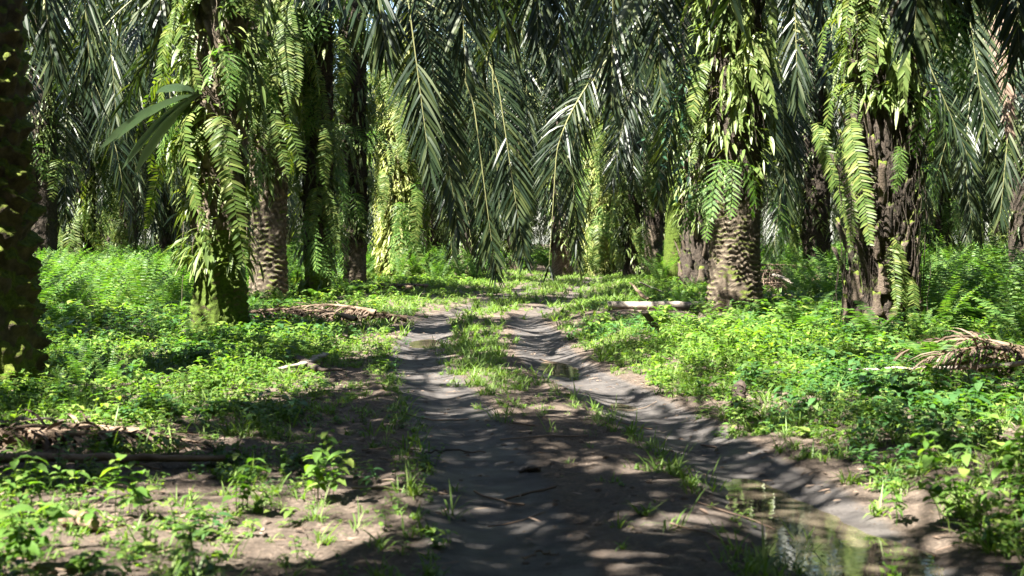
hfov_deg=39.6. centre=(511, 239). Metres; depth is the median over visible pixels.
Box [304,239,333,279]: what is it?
hanging fern
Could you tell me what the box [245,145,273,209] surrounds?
hanging fern
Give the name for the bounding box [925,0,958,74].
hanging fern
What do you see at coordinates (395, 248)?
hanging fern
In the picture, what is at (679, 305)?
fallen log
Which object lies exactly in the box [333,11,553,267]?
oil palm
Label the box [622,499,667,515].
grass tuft
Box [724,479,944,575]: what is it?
puddle water
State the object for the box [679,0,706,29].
hanging fern
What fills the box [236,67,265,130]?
hanging fern
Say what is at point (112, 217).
hanging fern
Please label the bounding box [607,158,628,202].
hanging fern
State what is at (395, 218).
hanging fern
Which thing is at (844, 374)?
dark weeds
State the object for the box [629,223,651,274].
hanging fern
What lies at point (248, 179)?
hanging fern
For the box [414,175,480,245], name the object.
oil palm
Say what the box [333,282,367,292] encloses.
ground fern
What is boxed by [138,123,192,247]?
oil palm
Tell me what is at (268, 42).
hanging fern
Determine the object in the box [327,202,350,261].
hanging fern
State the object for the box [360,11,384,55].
hanging fern
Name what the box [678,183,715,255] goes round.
hanging fern
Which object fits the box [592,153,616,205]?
hanging fern
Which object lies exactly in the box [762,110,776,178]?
hanging fern
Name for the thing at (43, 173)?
hanging fern
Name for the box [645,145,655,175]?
hanging fern
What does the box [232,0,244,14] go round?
hanging fern
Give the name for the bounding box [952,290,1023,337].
ground fern
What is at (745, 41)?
hanging fern
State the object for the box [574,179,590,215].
hanging fern
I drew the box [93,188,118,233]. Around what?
hanging fern
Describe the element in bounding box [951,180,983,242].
hanging fern
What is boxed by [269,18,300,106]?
hanging fern
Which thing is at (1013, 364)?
frond stalk
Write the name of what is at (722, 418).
verge grass
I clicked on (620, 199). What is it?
oil palm
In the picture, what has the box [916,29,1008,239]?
oil palm
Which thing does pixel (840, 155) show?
hanging fern
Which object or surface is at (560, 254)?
oil palm
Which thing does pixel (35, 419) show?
frond stalk
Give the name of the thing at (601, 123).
nest fern
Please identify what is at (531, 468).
bark chip
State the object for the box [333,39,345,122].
hanging fern
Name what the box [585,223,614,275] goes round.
hanging fern
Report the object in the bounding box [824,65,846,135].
hanging fern
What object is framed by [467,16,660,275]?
oil palm
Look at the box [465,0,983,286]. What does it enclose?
oil palm
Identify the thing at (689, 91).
hanging fern
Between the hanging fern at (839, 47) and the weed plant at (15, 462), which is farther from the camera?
the hanging fern at (839, 47)
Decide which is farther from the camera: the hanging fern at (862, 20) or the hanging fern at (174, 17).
the hanging fern at (174, 17)
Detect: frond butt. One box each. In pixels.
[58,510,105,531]
[273,352,328,369]
[292,355,346,371]
[629,282,652,299]
[639,282,695,300]
[641,310,659,331]
[772,273,790,283]
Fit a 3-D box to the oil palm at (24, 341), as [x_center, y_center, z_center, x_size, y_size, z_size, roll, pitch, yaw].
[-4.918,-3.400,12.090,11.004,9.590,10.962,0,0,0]
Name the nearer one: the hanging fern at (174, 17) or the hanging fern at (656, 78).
the hanging fern at (174, 17)
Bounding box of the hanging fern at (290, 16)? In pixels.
[281,0,308,95]
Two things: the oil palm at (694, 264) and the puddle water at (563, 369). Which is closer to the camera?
the puddle water at (563, 369)
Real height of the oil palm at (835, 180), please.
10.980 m
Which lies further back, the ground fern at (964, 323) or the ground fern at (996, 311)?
the ground fern at (996, 311)
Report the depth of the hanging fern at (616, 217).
45.59 m
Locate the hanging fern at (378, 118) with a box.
[367,108,386,155]
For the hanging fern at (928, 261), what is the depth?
17.69 m
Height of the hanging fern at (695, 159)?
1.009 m
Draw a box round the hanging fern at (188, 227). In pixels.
[184,217,193,245]
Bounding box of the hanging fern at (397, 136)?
[389,109,417,155]
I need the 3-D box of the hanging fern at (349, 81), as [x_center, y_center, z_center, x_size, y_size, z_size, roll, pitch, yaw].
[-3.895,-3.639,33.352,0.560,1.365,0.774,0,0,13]
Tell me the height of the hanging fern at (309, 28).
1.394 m
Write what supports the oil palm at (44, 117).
on the ground at (918, 514)
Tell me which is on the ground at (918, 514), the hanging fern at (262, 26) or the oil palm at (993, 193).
the oil palm at (993, 193)
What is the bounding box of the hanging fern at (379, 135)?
[369,119,386,146]
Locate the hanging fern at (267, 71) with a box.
[250,58,279,121]
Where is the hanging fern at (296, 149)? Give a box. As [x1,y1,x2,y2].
[284,123,301,169]
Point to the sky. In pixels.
(390, 1)
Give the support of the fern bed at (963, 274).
on the ground at (918, 514)
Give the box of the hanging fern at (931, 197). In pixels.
[915,158,950,227]
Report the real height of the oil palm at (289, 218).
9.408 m
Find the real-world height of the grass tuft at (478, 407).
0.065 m
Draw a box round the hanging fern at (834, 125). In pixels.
[830,107,846,150]
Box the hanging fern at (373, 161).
[367,148,378,192]
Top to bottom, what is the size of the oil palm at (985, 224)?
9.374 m
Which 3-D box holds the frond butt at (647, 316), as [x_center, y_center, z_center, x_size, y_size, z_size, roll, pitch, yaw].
[1.786,1.038,17.736,0.150,0.361,0.710,0,0,25]
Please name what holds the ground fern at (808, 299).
on the ground at (918, 514)
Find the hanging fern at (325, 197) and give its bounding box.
[304,187,340,250]
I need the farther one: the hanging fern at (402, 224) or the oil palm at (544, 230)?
the oil palm at (544, 230)
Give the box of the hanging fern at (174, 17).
[164,0,199,45]
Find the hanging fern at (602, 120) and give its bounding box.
[588,94,613,139]
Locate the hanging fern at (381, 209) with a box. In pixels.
[370,170,389,227]
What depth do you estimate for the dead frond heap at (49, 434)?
8.69 m
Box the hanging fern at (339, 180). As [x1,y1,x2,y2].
[336,160,343,199]
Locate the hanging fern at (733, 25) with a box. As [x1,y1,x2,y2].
[717,0,749,43]
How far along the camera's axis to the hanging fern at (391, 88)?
40.84 m
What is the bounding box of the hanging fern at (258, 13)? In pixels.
[246,0,264,25]
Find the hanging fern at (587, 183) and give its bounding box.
[575,169,597,201]
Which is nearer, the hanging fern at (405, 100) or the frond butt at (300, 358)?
the frond butt at (300, 358)
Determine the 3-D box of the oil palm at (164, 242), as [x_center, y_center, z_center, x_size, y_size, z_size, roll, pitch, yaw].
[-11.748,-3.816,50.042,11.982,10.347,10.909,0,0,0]
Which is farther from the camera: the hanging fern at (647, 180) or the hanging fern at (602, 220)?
the hanging fern at (602, 220)
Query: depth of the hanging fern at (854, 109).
17.48 m
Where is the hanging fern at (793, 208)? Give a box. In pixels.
[773,184,803,251]
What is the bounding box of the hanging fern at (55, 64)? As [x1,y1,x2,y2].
[28,32,71,99]
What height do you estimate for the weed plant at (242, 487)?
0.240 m
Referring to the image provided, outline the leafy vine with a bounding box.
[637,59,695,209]
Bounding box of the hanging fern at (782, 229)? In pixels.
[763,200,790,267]
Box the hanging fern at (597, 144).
[590,124,605,174]
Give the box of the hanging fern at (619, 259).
[590,231,622,272]
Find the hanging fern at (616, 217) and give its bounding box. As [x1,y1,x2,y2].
[609,211,620,236]
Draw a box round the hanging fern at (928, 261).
[911,225,938,279]
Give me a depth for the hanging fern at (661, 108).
37.87 m
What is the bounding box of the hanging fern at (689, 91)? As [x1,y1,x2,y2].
[685,74,702,117]
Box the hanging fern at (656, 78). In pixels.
[654,52,668,119]
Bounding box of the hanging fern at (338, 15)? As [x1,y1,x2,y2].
[330,0,353,21]
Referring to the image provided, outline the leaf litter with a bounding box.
[0,308,1023,575]
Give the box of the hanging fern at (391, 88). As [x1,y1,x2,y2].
[367,46,394,112]
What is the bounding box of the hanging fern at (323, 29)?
[295,0,330,40]
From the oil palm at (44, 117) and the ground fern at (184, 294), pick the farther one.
the oil palm at (44, 117)
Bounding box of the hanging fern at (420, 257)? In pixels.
[399,246,428,277]
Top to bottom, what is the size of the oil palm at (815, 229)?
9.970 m
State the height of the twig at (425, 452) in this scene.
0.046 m
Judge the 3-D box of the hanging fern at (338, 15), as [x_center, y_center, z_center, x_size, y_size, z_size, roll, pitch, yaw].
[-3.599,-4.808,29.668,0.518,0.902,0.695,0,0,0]
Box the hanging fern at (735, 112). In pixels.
[726,96,753,143]
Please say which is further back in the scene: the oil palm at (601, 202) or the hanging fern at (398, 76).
the oil palm at (601, 202)
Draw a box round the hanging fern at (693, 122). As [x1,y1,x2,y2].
[674,97,703,155]
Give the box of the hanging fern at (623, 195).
[611,184,626,207]
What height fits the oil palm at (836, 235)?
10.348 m
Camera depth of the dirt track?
7.91 m
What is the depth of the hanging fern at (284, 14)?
18.61 m
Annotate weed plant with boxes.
[0,503,75,573]
[2,448,49,512]
[99,453,151,518]
[168,524,222,575]
[222,458,269,508]
[244,401,269,435]
[303,429,354,503]
[731,396,757,421]
[879,476,907,525]
[897,431,983,531]
[987,426,1023,483]
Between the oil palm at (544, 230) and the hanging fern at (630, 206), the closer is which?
the hanging fern at (630, 206)
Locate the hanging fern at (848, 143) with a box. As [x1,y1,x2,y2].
[830,120,876,246]
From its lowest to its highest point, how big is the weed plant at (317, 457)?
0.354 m
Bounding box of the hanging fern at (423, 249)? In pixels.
[407,224,426,261]
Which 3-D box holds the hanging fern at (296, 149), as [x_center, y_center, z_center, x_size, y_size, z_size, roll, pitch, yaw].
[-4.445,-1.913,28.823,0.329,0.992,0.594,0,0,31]
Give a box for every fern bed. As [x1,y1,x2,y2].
[33,228,1023,343]
[57,237,1007,274]
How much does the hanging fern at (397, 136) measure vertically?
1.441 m
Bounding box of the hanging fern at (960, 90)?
[934,4,976,98]
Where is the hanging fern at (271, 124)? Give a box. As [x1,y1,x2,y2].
[253,95,295,176]
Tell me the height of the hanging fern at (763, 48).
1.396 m
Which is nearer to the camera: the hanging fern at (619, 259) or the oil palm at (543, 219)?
the hanging fern at (619, 259)
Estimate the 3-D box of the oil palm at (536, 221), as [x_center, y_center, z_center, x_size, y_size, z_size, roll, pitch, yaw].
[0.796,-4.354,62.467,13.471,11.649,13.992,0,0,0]
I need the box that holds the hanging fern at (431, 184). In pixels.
[415,159,444,201]
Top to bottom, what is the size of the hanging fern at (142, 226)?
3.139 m
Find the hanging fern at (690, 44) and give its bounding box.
[684,26,706,69]
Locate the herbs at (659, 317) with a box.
[38,266,1022,342]
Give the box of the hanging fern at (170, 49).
[162,5,193,78]
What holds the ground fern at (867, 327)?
on the ground at (918, 514)
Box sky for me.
[26,1,990,243]
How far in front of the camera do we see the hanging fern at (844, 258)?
17.52 m
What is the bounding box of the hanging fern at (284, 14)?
[282,0,286,32]
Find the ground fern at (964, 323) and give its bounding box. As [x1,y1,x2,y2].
[909,302,1023,347]
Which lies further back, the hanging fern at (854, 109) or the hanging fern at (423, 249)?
the hanging fern at (423, 249)
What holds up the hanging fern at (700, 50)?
attached to the oil palm at (734, 265)
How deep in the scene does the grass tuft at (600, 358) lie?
15.02 m
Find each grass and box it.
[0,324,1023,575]
[6,286,1020,552]
[54,268,982,343]
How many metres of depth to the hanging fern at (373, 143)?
41.65 m
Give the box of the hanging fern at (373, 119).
[366,93,377,140]
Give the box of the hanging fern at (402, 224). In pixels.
[392,215,414,239]
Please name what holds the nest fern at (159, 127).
attached to the oil palm at (220, 290)
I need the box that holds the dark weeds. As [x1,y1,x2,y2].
[0,292,1023,575]
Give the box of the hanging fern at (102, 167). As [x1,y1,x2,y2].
[87,145,118,213]
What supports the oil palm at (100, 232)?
on the ground at (918, 514)
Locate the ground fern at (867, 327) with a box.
[829,300,933,343]
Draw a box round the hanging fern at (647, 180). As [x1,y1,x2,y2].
[637,169,654,217]
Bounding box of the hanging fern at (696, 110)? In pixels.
[673,54,712,160]
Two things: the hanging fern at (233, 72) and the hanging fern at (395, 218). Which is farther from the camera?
the hanging fern at (395, 218)
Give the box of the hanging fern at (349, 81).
[333,56,357,109]
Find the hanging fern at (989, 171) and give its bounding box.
[988,135,1010,201]
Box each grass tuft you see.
[252,473,289,498]
[360,528,403,553]
[387,460,434,499]
[472,402,481,409]
[586,342,609,361]
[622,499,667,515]
[663,459,689,476]
[862,480,895,519]
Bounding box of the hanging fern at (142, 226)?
[139,181,154,251]
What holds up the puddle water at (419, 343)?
on the dirt track
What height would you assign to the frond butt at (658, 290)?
0.367 m
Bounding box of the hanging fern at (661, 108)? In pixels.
[656,77,668,144]
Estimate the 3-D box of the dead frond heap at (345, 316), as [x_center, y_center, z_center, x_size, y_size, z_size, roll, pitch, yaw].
[-3.349,1.252,21.170,2.551,0.715,1.507,0,0,14]
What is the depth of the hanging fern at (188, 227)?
49.98 m
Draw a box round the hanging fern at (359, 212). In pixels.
[338,191,367,232]
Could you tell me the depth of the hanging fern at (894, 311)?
17.21 m
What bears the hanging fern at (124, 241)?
attached to the oil palm at (136, 230)
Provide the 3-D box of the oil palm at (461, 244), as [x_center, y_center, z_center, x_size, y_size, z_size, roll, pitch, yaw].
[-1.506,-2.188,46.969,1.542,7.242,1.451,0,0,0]
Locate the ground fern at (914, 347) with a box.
[885,333,994,365]
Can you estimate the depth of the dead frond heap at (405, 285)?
34.48 m
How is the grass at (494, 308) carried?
on the ground at (918, 514)
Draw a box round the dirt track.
[373,280,1023,575]
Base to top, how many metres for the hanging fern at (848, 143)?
1.566 m
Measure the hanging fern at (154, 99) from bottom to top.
1.601 m
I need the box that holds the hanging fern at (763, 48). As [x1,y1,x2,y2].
[742,34,785,118]
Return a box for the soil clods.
[10,333,1022,575]
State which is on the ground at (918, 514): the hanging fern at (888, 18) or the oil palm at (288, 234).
the oil palm at (288, 234)
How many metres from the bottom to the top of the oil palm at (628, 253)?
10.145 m
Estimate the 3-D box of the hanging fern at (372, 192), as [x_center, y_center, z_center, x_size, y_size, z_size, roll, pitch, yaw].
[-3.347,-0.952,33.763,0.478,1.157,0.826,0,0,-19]
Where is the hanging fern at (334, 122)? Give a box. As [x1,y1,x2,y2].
[299,117,342,189]
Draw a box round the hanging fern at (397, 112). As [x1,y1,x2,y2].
[393,96,419,146]
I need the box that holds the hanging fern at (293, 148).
[263,124,306,183]
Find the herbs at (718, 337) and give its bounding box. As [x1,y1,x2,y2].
[0,313,1023,575]
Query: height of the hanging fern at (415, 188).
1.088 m
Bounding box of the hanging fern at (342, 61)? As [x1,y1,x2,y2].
[328,35,352,110]
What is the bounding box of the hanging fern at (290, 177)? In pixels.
[288,160,301,193]
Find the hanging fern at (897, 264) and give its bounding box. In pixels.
[885,237,910,309]
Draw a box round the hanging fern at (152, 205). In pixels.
[144,130,198,228]
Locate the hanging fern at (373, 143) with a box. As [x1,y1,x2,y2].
[367,131,379,163]
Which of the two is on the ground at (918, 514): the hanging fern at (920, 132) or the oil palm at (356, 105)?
the oil palm at (356, 105)
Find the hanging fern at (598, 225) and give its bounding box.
[588,212,612,241]
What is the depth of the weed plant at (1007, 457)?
6.79 m
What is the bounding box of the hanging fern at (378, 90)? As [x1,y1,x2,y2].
[366,72,386,117]
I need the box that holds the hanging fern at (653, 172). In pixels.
[644,163,665,201]
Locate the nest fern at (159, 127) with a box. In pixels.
[98,83,200,175]
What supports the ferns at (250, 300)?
on the ground at (918, 514)
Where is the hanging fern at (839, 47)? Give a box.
[817,16,854,121]
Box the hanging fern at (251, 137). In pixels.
[247,80,276,153]
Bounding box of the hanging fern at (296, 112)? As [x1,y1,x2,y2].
[284,92,305,147]
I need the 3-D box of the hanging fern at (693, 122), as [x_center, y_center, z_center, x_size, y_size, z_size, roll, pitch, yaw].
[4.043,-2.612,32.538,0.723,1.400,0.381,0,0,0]
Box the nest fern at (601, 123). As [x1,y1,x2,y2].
[583,109,663,154]
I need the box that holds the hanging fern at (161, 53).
[154,20,202,116]
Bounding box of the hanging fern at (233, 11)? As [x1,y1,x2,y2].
[221,0,275,26]
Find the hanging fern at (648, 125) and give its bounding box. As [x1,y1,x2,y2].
[644,103,659,146]
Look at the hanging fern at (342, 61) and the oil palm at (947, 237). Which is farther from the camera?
the oil palm at (947, 237)
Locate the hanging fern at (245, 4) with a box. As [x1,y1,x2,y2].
[239,0,255,18]
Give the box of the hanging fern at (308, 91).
[301,86,321,136]
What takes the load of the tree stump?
on the ground at (918, 514)
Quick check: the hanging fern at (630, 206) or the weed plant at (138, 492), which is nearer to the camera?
the weed plant at (138, 492)
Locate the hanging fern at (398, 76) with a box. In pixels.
[380,60,401,121]
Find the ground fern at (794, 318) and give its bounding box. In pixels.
[750,299,834,332]
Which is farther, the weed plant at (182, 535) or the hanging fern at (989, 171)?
the hanging fern at (989, 171)
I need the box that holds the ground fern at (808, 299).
[777,290,842,311]
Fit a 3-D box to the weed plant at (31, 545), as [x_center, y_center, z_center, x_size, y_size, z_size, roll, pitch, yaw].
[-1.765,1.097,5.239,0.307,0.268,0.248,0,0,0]
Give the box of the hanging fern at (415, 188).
[409,181,429,217]
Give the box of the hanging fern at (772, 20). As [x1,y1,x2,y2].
[764,0,778,57]
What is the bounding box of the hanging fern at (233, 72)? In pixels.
[201,45,248,112]
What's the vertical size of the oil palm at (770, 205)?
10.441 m
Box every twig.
[424,449,485,453]
[496,400,534,403]
[521,550,558,558]
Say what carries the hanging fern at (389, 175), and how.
attached to the oil palm at (356, 105)
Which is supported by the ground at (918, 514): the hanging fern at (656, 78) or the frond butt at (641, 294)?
the frond butt at (641, 294)
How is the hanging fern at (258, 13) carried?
attached to the oil palm at (220, 290)
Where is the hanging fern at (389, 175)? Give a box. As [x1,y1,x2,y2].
[372,139,394,211]
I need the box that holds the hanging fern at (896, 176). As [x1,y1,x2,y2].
[889,146,908,193]
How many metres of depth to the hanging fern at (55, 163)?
39.60 m
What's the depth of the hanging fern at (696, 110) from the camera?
22.71 m
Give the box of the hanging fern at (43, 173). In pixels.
[32,143,53,182]
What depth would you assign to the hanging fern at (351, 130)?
33.46 m
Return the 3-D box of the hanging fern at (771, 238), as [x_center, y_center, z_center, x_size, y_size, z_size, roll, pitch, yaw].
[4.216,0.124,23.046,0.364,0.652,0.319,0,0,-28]
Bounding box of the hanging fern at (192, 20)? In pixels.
[173,0,197,45]
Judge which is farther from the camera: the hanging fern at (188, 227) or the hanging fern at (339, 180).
the hanging fern at (188, 227)
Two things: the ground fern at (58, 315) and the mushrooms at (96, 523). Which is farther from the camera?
the ground fern at (58, 315)
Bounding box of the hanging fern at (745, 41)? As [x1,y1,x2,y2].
[729,2,765,69]
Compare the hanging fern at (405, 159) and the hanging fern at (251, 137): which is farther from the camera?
the hanging fern at (405, 159)
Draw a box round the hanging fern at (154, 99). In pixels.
[134,74,190,194]
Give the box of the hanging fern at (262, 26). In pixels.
[256,10,278,52]
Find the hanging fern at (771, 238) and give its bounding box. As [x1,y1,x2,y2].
[760,228,778,266]
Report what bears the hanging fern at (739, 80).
attached to the oil palm at (734, 265)
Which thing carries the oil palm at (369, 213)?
on the ground at (918, 514)
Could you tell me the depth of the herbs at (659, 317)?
24.51 m
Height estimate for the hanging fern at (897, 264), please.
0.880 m
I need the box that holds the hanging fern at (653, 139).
[642,124,659,157]
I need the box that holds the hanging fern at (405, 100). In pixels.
[402,79,419,119]
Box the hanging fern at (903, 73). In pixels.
[884,49,923,131]
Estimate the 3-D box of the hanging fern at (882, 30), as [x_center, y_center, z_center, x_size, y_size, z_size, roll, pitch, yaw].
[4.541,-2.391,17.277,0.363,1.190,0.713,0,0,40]
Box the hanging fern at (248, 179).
[243,166,256,211]
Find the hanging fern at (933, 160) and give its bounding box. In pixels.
[926,131,964,195]
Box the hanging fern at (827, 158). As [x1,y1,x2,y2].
[809,123,849,228]
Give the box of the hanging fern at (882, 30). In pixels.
[872,1,907,90]
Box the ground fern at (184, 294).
[153,290,191,304]
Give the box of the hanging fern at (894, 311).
[887,276,919,332]
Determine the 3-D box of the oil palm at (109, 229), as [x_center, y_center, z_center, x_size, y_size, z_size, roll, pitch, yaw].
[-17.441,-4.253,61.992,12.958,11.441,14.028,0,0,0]
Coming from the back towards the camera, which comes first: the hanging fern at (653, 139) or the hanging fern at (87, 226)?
the hanging fern at (653, 139)
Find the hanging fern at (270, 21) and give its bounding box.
[262,0,285,48]
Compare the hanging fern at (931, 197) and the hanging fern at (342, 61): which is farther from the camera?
the hanging fern at (931, 197)
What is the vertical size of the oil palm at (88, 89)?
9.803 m
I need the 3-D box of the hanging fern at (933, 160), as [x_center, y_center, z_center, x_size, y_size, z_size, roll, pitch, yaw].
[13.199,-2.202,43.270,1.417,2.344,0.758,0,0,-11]
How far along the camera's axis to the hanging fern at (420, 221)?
41.24 m
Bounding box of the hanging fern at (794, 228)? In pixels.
[764,222,801,263]
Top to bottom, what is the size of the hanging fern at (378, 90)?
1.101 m
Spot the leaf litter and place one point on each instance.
(374, 486)
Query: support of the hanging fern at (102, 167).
attached to the oil palm at (73, 204)
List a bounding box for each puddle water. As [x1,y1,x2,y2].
[409,339,439,347]
[537,361,579,377]
[610,403,636,410]
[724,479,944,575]
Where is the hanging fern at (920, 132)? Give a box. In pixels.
[905,88,950,162]
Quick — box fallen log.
[608,301,704,309]
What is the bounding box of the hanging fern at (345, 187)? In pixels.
[330,169,350,213]
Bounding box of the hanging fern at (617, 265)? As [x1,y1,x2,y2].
[608,235,621,274]
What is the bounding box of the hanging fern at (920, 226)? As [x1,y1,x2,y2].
[918,222,926,254]
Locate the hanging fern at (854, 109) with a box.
[822,82,860,143]
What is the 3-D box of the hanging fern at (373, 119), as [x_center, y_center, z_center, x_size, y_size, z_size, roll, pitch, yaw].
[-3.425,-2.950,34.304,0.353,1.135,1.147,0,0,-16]
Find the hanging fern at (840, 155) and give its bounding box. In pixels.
[833,147,843,167]
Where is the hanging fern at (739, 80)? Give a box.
[719,59,749,127]
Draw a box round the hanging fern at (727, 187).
[700,159,760,220]
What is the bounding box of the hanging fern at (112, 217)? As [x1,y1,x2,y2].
[102,193,119,238]
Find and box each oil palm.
[0,0,52,389]
[23,0,530,331]
[24,0,192,260]
[25,0,149,122]
[25,3,192,260]
[27,3,181,252]
[27,51,187,251]
[29,0,534,298]
[59,0,400,254]
[59,1,291,253]
[66,0,572,299]
[74,0,538,291]
[95,68,148,246]
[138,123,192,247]
[149,174,299,246]
[182,123,339,245]
[286,175,374,238]
[286,177,302,245]
[288,0,584,278]
[291,46,422,252]
[293,70,381,245]
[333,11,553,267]
[369,40,644,271]
[373,95,550,246]
[394,0,989,313]
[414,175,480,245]
[418,1,620,268]
[446,82,487,275]
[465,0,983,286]
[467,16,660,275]
[476,0,841,282]
[482,0,781,276]
[531,198,579,239]
[534,146,667,246]
[537,4,798,271]
[542,65,580,277]
[580,134,668,263]
[592,0,1004,271]
[618,180,665,243]
[642,16,841,246]
[702,0,1023,332]
[760,139,842,245]
[760,171,795,244]
[763,56,844,251]
[777,0,1023,275]
[778,2,1004,217]
[787,2,1007,261]
[792,85,921,236]
[798,6,997,248]
[830,191,846,243]
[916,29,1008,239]
[916,141,1007,248]
[926,0,1023,175]
[951,131,1008,250]
[975,211,990,244]
[987,129,1007,251]
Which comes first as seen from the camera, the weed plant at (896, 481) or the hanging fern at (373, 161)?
the weed plant at (896, 481)
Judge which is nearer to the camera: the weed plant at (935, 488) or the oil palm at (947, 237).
the weed plant at (935, 488)
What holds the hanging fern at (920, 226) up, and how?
attached to the oil palm at (947, 237)
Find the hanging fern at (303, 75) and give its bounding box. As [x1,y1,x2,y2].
[291,56,309,90]
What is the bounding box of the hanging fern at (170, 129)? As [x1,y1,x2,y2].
[156,97,191,183]
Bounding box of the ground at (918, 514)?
[0,244,1023,575]
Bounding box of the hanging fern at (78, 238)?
[62,220,101,258]
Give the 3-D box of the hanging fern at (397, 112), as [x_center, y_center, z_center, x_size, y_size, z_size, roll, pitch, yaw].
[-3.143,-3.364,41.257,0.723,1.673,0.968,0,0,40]
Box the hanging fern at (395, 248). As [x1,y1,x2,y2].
[387,232,421,272]
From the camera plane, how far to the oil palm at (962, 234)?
68.06 m
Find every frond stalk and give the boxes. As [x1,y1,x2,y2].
[0,417,58,422]
[0,452,224,463]
[849,361,1023,370]
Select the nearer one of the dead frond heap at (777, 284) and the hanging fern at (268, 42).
the hanging fern at (268, 42)
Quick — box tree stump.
[730,380,746,407]
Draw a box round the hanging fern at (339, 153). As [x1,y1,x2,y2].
[315,132,361,191]
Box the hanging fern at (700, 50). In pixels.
[694,17,709,63]
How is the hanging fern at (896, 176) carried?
attached to the oil palm at (885, 133)
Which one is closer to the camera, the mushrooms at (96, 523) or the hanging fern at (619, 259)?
the mushrooms at (96, 523)
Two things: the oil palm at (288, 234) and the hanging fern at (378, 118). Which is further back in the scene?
the oil palm at (288, 234)
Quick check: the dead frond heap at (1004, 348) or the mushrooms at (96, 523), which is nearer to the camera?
the mushrooms at (96, 523)
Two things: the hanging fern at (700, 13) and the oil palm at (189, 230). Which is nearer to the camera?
the hanging fern at (700, 13)
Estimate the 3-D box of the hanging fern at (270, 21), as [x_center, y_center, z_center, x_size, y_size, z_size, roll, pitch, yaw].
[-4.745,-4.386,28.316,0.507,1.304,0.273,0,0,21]
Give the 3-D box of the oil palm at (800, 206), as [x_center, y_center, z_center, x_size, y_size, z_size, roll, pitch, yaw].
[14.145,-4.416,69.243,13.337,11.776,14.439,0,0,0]
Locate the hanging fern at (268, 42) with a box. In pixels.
[248,30,283,117]
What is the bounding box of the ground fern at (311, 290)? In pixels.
[301,286,338,297]
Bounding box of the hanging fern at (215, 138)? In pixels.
[175,111,249,262]
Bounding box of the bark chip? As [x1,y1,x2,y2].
[518,465,540,472]
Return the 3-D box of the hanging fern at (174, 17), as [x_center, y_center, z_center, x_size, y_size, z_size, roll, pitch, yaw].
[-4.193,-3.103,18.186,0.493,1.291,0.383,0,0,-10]
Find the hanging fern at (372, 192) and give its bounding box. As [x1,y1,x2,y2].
[365,176,383,216]
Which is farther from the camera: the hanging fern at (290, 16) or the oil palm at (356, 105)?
the oil palm at (356, 105)
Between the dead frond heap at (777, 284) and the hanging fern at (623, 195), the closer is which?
the dead frond heap at (777, 284)
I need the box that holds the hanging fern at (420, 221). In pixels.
[409,190,431,266]
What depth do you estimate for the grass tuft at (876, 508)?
6.87 m
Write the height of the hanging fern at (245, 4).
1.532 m
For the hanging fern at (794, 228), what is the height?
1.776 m
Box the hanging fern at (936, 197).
[918,161,941,214]
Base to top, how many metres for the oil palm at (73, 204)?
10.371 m
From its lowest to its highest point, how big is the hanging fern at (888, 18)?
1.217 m
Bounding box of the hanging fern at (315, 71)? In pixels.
[270,37,330,127]
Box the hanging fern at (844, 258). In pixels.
[836,248,862,288]
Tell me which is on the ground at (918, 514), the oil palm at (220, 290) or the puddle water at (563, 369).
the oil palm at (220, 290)
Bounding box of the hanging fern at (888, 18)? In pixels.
[883,0,893,24]
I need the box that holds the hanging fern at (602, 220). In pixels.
[595,204,617,237]
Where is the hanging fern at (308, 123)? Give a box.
[289,101,320,137]
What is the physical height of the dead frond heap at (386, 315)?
0.549 m
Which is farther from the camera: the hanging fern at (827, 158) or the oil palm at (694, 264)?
the oil palm at (694, 264)
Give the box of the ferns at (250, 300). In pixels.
[41,275,1023,411]
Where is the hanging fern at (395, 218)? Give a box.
[389,202,411,238]
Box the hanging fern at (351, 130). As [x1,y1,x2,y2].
[336,123,374,180]
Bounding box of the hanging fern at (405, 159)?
[386,140,422,187]
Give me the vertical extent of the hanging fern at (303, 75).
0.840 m
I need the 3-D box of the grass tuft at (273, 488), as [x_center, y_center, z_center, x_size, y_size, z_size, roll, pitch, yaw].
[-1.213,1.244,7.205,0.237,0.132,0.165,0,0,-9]
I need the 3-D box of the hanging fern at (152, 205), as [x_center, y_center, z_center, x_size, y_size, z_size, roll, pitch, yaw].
[-4.405,-0.787,18.463,0.713,1.281,0.426,0,0,-8]
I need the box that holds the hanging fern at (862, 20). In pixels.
[840,0,950,84]
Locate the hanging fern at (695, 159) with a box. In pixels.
[689,141,706,167]
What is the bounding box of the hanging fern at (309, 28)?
[292,16,318,80]
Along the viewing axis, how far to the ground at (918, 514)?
7.27 m
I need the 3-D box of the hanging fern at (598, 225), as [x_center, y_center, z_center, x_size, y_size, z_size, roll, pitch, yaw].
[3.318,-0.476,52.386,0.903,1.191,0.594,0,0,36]
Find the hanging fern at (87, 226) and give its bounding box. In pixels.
[58,206,105,252]
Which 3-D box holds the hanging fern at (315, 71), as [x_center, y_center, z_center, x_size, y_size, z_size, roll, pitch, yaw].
[-4.299,-3.192,28.712,0.696,1.788,1.704,0,0,36]
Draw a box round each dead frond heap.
[0,409,230,453]
[248,300,376,325]
[315,307,406,323]
[368,281,427,290]
[760,261,839,291]
[892,327,1023,377]
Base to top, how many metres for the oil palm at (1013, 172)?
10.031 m
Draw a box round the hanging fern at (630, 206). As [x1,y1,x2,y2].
[609,196,635,264]
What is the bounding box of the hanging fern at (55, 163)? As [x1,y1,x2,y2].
[47,159,87,241]
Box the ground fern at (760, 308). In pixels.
[734,301,793,318]
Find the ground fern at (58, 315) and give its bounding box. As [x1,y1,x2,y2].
[42,304,109,327]
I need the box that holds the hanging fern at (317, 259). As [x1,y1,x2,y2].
[289,215,348,279]
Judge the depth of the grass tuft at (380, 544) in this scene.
6.01 m
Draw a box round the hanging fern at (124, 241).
[109,217,133,249]

